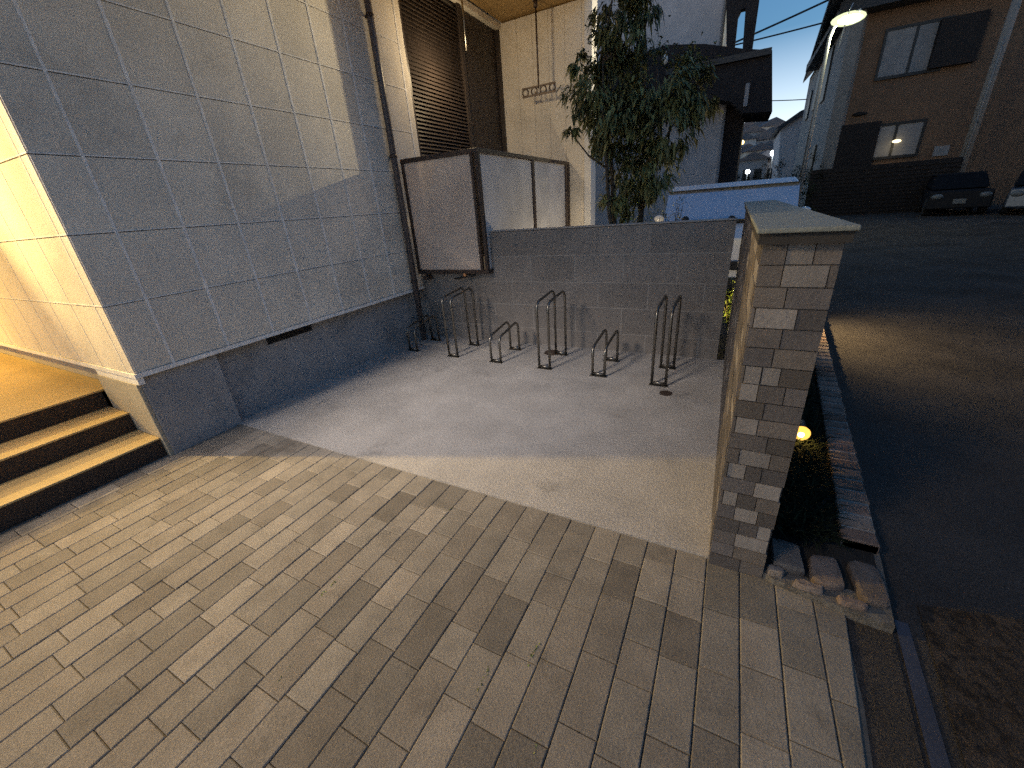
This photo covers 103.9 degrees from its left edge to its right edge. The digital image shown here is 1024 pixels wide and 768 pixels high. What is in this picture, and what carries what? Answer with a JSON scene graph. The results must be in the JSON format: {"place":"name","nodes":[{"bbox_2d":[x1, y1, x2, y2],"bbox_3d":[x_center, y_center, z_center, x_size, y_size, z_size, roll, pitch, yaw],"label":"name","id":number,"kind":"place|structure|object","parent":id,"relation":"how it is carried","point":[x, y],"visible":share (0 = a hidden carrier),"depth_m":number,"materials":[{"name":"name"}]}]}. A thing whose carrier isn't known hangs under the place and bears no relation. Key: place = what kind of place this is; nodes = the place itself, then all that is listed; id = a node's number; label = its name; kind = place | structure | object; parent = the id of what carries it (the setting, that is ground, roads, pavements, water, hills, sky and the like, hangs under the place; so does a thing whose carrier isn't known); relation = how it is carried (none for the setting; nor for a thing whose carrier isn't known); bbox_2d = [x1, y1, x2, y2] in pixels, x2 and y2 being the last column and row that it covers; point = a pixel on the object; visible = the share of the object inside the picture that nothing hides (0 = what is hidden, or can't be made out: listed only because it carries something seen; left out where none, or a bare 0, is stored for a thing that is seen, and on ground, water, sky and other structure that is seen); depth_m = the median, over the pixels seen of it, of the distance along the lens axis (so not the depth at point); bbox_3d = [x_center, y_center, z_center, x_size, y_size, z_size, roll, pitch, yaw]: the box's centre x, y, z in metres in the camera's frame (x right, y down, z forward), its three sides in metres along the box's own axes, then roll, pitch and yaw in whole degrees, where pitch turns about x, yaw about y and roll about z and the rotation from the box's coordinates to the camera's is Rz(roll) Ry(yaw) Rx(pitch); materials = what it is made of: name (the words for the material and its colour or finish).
{"place":"outdoors","nodes":[
{"label":"outdoors","id":0,"kind":"place"},
{"bbox_2d":[0,424,872,767],"bbox_3d":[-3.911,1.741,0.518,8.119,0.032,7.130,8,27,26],"label":"pavement","id":1,"kind":"structure","parent":0,"point":[218,564],"depth_m":1.56,"materials":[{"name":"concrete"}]},
{"bbox_2d":[280,507,540,763],"bbox_3d":[-0.280,0.925,1.672,1.092,0.005,1.031,8,27,26],"label":"moss in joints","id":2,"kind":"object","parent":1,"relation":"on","point":[480,680],"visible":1,"depth_m":1.46,"materials":[{"name":"green plant"}]},
{"bbox_2d":[846,618,924,767],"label":"gutter edge","id":3,"kind":"object","parent":1,"relation":"on","point":[893,737],"visible":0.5,"depth_m":1.27,"materials":[{"name":"concrete"}]},
{"bbox_2d":[240,334,723,558],"bbox_3d":[-0.210,0.062,3.676,3.800,0.052,2.584,8,27,26],"label":"concrete apron","id":4,"kind":"object","parent":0,"point":[623,447],"visible":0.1,"depth_m":3.01,"materials":[{"name":"grey concrete"}]},
{"bbox_2d":[406,315,440,351],"bbox_3d":[-1.095,-0.642,4.932,0.155,0.347,0.464,9,27,28],"label":"bicycle rack","id":5,"kind":"object","parent":4,"relation":"on","point":[414,333],"visible":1,"depth_m":4.84,"materials":[{"name":"silver metal"}]},
{"bbox_2d":[441,287,479,357],"bbox_3d":[-0.584,-0.715,4.558,0.155,0.707,0.464,9,27,28],"label":"bicycle rack","id":6,"kind":"object","parent":4,"relation":"on","point":[463,291],"visible":1,"depth_m":4.50,"materials":[{"name":"silver metal"}]},
{"bbox_2d":[489,321,521,363],"bbox_3d":[-0.077,-0.472,4.366,0.155,0.347,0.464,9,27,28],"label":"bicycle rack","id":7,"kind":"object","parent":4,"relation":"on","point":[518,348],"visible":1,"depth_m":4.28,"materials":[{"name":"silver metal"}]},
{"bbox_2d":[535,290,567,369],"bbox_3d":[0.403,-0.558,4.028,0.155,0.707,0.464,9,27,28],"label":"bicycle rack","id":8,"kind":"object","parent":4,"relation":"on","point":[540,366],"visible":1,"depth_m":3.97,"materials":[{"name":"silver metal"}]},
{"bbox_2d":[544,350,559,354],"bbox_3d":[0.440,-0.347,4.408,0.170,0.007,0.170,8,27,26],"label":"drain cover","id":9,"kind":"object","parent":4,"relation":"on","point":[552,352],"visible":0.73,"depth_m":4.40,"materials":[{"name":"brown metal"}]},
{"bbox_2d":[590,329,619,377],"bbox_3d":[0.895,-0.313,3.832,0.155,0.347,0.464,9,27,28],"label":"bicycle rack","id":10,"kind":"object","parent":4,"relation":"on","point":[605,359],"visible":1,"depth_m":3.74,"materials":[{"name":"silver metal"}]},
{"bbox_2d":[649,295,681,387],"bbox_3d":[1.340,-0.391,3.481,0.155,0.707,0.464,9,27,28],"label":"bicycle rack","id":11,"kind":"object","parent":4,"relation":"on","point":[667,366],"visible":1,"depth_m":3.43,"materials":[{"name":"silver metal"}]},
{"bbox_2d":[659,390,671,395],"bbox_3d":[1.270,0.075,3.310,0.099,0.004,0.099,8,27,26],"label":"drain cover","id":12,"kind":"object","parent":4,"relation":"on","point":[665,393],"visible":1,"depth_m":3.31,"materials":[{"name":"brown metal"}]},
{"bbox_2d":[393,289,924,766],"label":"ground","id":13,"kind":"structure","parent":0,"point":[721,343],"depth_m":4.50,"materials":[{"name":"grey concrete"}]},
{"bbox_2d":[0,0,596,532],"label":"apartment building","id":14,"kind":"structure","parent":13,"relation":"on","point":[200,232],"depth_m":3.08,"materials":[{"name":"tile"}]},
{"bbox_2d":[364,0,426,339],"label":"drain pipe","id":15,"kind":"object","parent":14,"relation":"attached to","point":[369,15],"visible":1,"depth_m":4.36,"materials":[{"name":"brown metal"}]},
{"bbox_2d":[461,0,467,50],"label":"laundry hanger","id":16,"kind":"object","parent":14,"relation":"hanging from","point":[464,25],"visible":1,"depth_m":4.82,"materials":[{"name":"silver metal"}]},
{"bbox_2d":[400,147,569,279],"bbox_3d":[-0.138,-2.382,5.624,1.022,1.320,2.794,8,27,26],"label":"terrace screen","id":17,"kind":"object","parent":14,"relation":"attached to","point":[518,191],"visible":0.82,"depth_m":4.60,"materials":[{"name":"white glass"}]},
{"bbox_2d":[522,0,555,98],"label":"laundry hanger","id":18,"kind":"object","parent":14,"relation":"hanging from","point":[535,3],"visible":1,"depth_m":5.69,"materials":[{"name":"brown metal"}]},
{"bbox_2d":[419,218,737,359],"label":"block wall","id":19,"kind":"structure","parent":13,"relation":"on","point":[623,279],"depth_m":4.12,"materials":[{"name":"grey concrete"}]},
{"bbox_2d":[454,273,474,278],"bbox_3d":[-0.556,-1.282,4.741,0.291,0.079,0.119,8,27,26],"label":"garden tap","id":20,"kind":"object","parent":19,"relation":"attached to","point":[466,275],"visible":0.94,"depth_m":4.70,"materials":[{"name":"gold metal"}]},
{"bbox_2d":[556,0,723,223],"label":"garden tree","id":21,"kind":"object","parent":13,"relation":"on","point":[680,104],"visible":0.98,"depth_m":3.86,"materials":[{"name":"green plant"}]},
{"bbox_2d":[624,195,655,222],"bbox_3d":[1.466,-1.384,4.709,0.467,1.556,0.426,-16,26,-24],"label":"leafy shrub","id":22,"kind":"object","parent":13,"relation":"on","point":[636,212],"visible":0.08,"depth_m":4.47,"materials":[{"name":"green plant"}]},
{"bbox_2d":[657,195,686,221],"bbox_3d":[1.956,-1.565,5.092,0.494,1.506,0.479,-22,29,-34],"label":"leafy shrub","id":23,"kind":"object","parent":13,"relation":"on","point":[666,214],"visible":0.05,"depth_m":4.78,"materials":[{"name":"green plant"}]},
{"bbox_2d":[682,215,743,223],"bbox_3d":[1.864,-0.927,3.860,0.541,1.307,0.062,8,27,26],"label":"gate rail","id":24,"kind":"object","parent":13,"relation":"on","point":[687,217],"visible":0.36,"depth_m":3.54,"materials":[{"name":"black metal"}]},
{"bbox_2d":[722,277,734,329],"bbox_3d":[2.393,-0.872,4.366,0.367,0.766,0.410,8,27,26],"label":"leafy shrub","id":25,"kind":"object","parent":13,"relation":"on","point":[727,311],"visible":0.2,"depth_m":4.41,"materials":[{"name":"green plant"}]},
{"bbox_2d":[654,177,810,288],"bbox_3d":[3.785,-2.673,7.102,2.060,1.600,3.800,8,27,26],"label":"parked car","id":26,"kind":"object","parent":13,"relation":"on","point":[716,200],"visible":0.33,"depth_m":5.82,"materials":[{"name":"white painted plaster"},{"name":"concrete"}]},
{"bbox_2d":[737,152,827,210],"bbox_3d":[10.692,-7.818,16.328,3.525,2.622,1.551,8,27,26],"label":"hedge","id":27,"kind":"object","parent":13,"relation":"on","point":[755,175],"visible":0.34,"depth_m":15.87,"materials":[{"name":"green plant"}]},
{"bbox_2d":[708,200,861,577],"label":"stone pier","id":28,"kind":"structure","parent":13,"relation":"on","point":[789,258],"depth_m":1.41,"materials":[{"name":"tile"}]},
{"bbox_2d":[770,110,803,178],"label":"house","id":29,"kind":"structure","parent":13,"relation":"on","point":[785,136],"depth_m":34.30,"materials":[{"name":"white paint"}]},
{"bbox_2d":[762,329,894,633],"bbox_3d":[2.429,-0.037,3.295,0.435,0.099,4.631,11,28,31],"label":"brick edging","id":30,"kind":"object","parent":13,"relation":"on","point":[867,602],"visible":0.67,"depth_m":1.71,"materials":[{"name":"stone"}]},
{"bbox_2d":[765,369,876,590],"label":"bed soil","id":31,"kind":"structure","parent":30,"relation":"in","point":[842,556],"depth_m":1.75,"materials":[{"name":"brown soil"}]},
{"bbox_2d":[796,420,810,439],"bbox_3d":[1.735,0.334,2.424,0.092,0.225,0.121,8,27,26],"label":"garden lamp","id":32,"kind":"object","parent":31,"relation":"on","point":[804,433],"visible":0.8,"depth_m":2.36,"materials":[{"name":"yellow glass"}]},
{"bbox_2d":[772,358,855,554],"bbox_3d":[2.165,-0.007,3.116,0.816,0.126,3.670,8,27,26],"label":"ground cover","id":33,"kind":"object","parent":31,"relation":"on","point":[800,502],"visible":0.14,"depth_m":1.99,"materials":[{"name":"green plant"}]},
{"bbox_2d":[798,2,866,206],"bbox_3d":[9.312,-7.602,12.181,1.292,5.896,0.754,-20,28,-31],"label":"street lamp","id":34,"kind":"object","parent":13,"relation":"on","point":[849,18],"visible":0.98,"depth_m":11.76,"materials":[{"name":"grey metal"}]},
{"bbox_2d":[595,0,771,224],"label":"neighbour house","id":35,"kind":"structure","parent":0,"point":[741,89],"depth_m":10.84,"materials":[{"name":"white paint"}]},
{"bbox_2d":[662,51,667,64],"bbox_3d":[3.918,-8.298,10.192,0.144,0.308,0.216,22,35,45],"label":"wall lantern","id":36,"kind":"object","parent":35,"relation":"attached to","point":[665,62],"depth_m":10.15,"materials":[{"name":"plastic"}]},
{"bbox_2d":[743,83,749,106],"bbox_3d":[5.766,-7.107,9.845,0.090,0.473,0.035,8,27,26],"label":"window","id":37,"kind":"structure","parent":35,"relation":"in","point":[747,87],"depth_m":9.83,"materials":[{"name":"grey glass"}]},
{"bbox_2d":[735,0,827,120],"label":"sky","id":38,"kind":"structure","parent":0,"point":[791,51],"materials":[{"name":"blue"}]},
{"bbox_2d":[824,204,1023,767],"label":"road","id":39,"kind":"structure","parent":0,"point":[924,327],"depth_m":2.90,"materials":[{"name":"grey asphalt"}]},
{"bbox_2d":[792,0,868,206],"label":"grey house","id":40,"kind":"structure","parent":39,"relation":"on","point":[838,82],"depth_m":19.73,"materials":[{"name":"grey concrete"}]},
{"bbox_2d":[736,0,828,42],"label":"power cable","id":41,"kind":"object","parent":40,"relation":"attached to","point":[790,17],"visible":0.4,"depth_m":20.38,"materials":[{"name":"black rubber"}]},
{"bbox_2d":[735,20,830,45],"bbox_3d":[13.782,-18.275,20.741,13.023,0.476,0.068,8,27,26],"label":"power cable","id":42,"kind":"object","parent":40,"relation":"attached to","point":[784,32],"visible":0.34,"depth_m":20.64,"materials":[{"name":"black rubber"}]},
{"bbox_2d":[772,99,806,100],"bbox_3d":[20.763,-21.552,30.172,8.777,1.108,0.058,8,27,26],"label":"power cable","id":43,"kind":"object","parent":40,"relation":"attached to","point":[789,100],"visible":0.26,"depth_m":30.18,"materials":[{"name":"black rubber"}]},
{"bbox_2d":[804,90,812,120],"bbox_3d":[20.670,-19.335,27.875,0.140,1.600,1.502,8,27,27],"label":"window","id":44,"kind":"structure","parent":40,"relation":"in","point":[811,93],"depth_m":27.53,"materials":[{"name":"grey glass"}]},
{"bbox_2d":[806,145,816,181],"bbox_3d":[17.021,-12.494,22.726,0.140,1.800,1.202,8,27,27],"label":"window","id":45,"kind":"structure","parent":40,"relation":"in","point":[814,148],"depth_m":22.40,"materials":[{"name":"glass"}]},
{"bbox_2d":[811,66,821,111],"bbox_3d":[18.824,-18.185,24.612,0.140,2.200,1.702,8,27,27],"label":"window","id":46,"kind":"structure","parent":40,"relation":"in","point":[821,66],"depth_m":24.87,"materials":[{"name":"grey glass"}]},
{"bbox_2d":[819,44,835,103],"bbox_3d":[17.221,-16.844,21.867,0.140,2.400,1.402,8,27,27],"label":"window","id":47,"kind":"structure","parent":40,"relation":"in","point":[830,57],"depth_m":21.63,"materials":[{"name":"grey glass"}]},
{"bbox_2d":[804,157,963,215],"bbox_3d":[16.634,-8.883,18.323,5.240,2.080,0.230,8,27,26],"label":"garden fence","id":48,"kind":"object","parent":39,"relation":"on","point":[899,187],"visible":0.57,"depth_m":18.25,"materials":[{"name":"grey brick"}]},
{"bbox_2d":[806,0,1023,204],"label":"brown house","id":49,"kind":"structure","parent":39,"relation":"on","point":[923,66],"depth_m":17.81,"materials":[{"name":"brown stucco"},{"name":"dark brick"}]},
{"bbox_2d":[872,118,927,159],"bbox_3d":[18.118,-11.551,19.008,2.036,1.520,0.095,8,27,26],"label":"window","id":50,"kind":"structure","parent":49,"relation":"in","point":[910,133],"depth_m":18.91,"materials":[{"name":"grey glass"}]},
{"bbox_2d":[873,15,955,81],"bbox_3d":[17.695,-14.760,17.684,2.252,1.925,0.095,8,27,26],"label":"window","id":51,"kind":"structure","parent":49,"relation":"in","point":[906,50],"depth_m":17.77,"materials":[{"name":"grey glass"}]},
{"bbox_2d":[894,619,950,767],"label":"road gutter","id":52,"kind":"object","parent":39,"relation":"on","point":[935,748],"visible":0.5,"depth_m":1.25,"materials":[{"name":"concrete"}]},
{"bbox_2d":[916,171,995,215],"bbox_3d":[17.794,-7.693,16.128,1.720,1.449,4.230,15,30,37],"label":"parked car","id":53,"kind":"object","parent":39,"relation":"on","point":[968,190],"visible":0.98,"depth_m":15.12,"materials":[{"name":"metal"}]},
{"bbox_2d":[918,605,1023,767],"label":"asphalt patch","id":54,"kind":"object","parent":39,"relation":"on","point":[979,659],"visible":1,"depth_m":1.30,"materials":[{"name":"grey asphalt"}]},
{"bbox_2d":[946,0,1021,209],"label":"utility pole","id":55,"kind":"object","parent":39,"relation":"on","point":[990,79],"visible":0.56,"depth_m":15.83,"materials":[{"name":"concrete"}]},
{"bbox_2d":[1000,170,1023,213],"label":"parked car","id":56,"kind":"object","parent":39,"relation":"on","point":[1014,198],"visible":1,"depth_m":13.56,"materials":[{"name":"white paint"}]},
{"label":"hill","id":57,"kind":"structure","parent":0,"visible":0},
{"bbox_2d":[741,143,753,151],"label":"hillside house","id":58,"kind":"structure","parent":57,"relation":"on","point":[746,146],"depth_m":47.50,"materials":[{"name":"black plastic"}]},
{"bbox_2d":[744,122,755,127],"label":"hillside house","id":59,"kind":"structure","parent":57,"relation":"on","point":[747,124],"depth_m":88.97,"materials":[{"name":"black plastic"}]},
{"bbox_2d":[742,133,758,144],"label":"hillside house","id":60,"kind":"structure","parent":57,"relation":"on","point":[749,138],"depth_m":53.44,"materials":[{"name":"black plastic"}]},
{"bbox_2d":[737,152,770,181],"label":"hillside house","id":61,"kind":"structure","parent":57,"relation":"on","point":[753,160],"depth_m":43.45,"materials":[{"name":"black plastic"}]},
{"bbox_2d":[741,168,761,180],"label":"window","id":62,"kind":"structure","parent":61,"relation":"in","point":[760,169],"depth_m":43.74,"materials":[{"name":"black glass"}]},
{"bbox_2d":[743,125,765,135],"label":"hillside house","id":63,"kind":"structure","parent":57,"relation":"on","point":[754,130],"depth_m":69.41,"materials":[{"name":"black plastic"}]},
{"bbox_2d":[748,122,763,127],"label":"hillside house","id":64,"kind":"structure","parent":57,"relation":"on","point":[758,123],"depth_m":83.90,"materials":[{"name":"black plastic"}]},
{"bbox_2d":[740,143,772,158],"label":"hillside house","id":65,"kind":"structure","parent":57,"relation":"on","point":[759,147],"depth_m":45.67,"materials":[{"name":"black plastic"}]},
{"bbox_2d":[756,131,773,143],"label":"hillside house","id":66,"kind":"structure","parent":57,"relation":"on","point":[764,137],"depth_m":55.61,"materials":[{"name":"black plastic"}]},
{"bbox_2d":[760,150,772,178],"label":"hillside house","id":67,"kind":"structure","parent":57,"relation":"on","point":[766,152],"depth_m":43.64,"materials":[{"name":"black plastic"}]},
{"bbox_2d":[765,141,773,146],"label":"hillside house","id":68,"kind":"structure","parent":57,"relation":"on","point":[770,143],"depth_m":47.96,"materials":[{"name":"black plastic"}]},
{"bbox_2d":[768,150,772,178],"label":"distant lamp","id":69,"kind":"object","parent":57,"relation":"on","point":[771,153],"visible":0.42,"depth_m":42.80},
{"bbox_2d":[766,127,775,133],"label":"hillside house","id":70,"kind":"structure","parent":57,"relation":"on","point":[771,130],"depth_m":62.37,"materials":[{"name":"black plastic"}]},
{"bbox_2d":[759,117,783,129],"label":"hillside house","id":71,"kind":"structure","parent":57,"relation":"on","point":[770,123],"depth_m":79.73,"materials":[{"name":"black plastic"}]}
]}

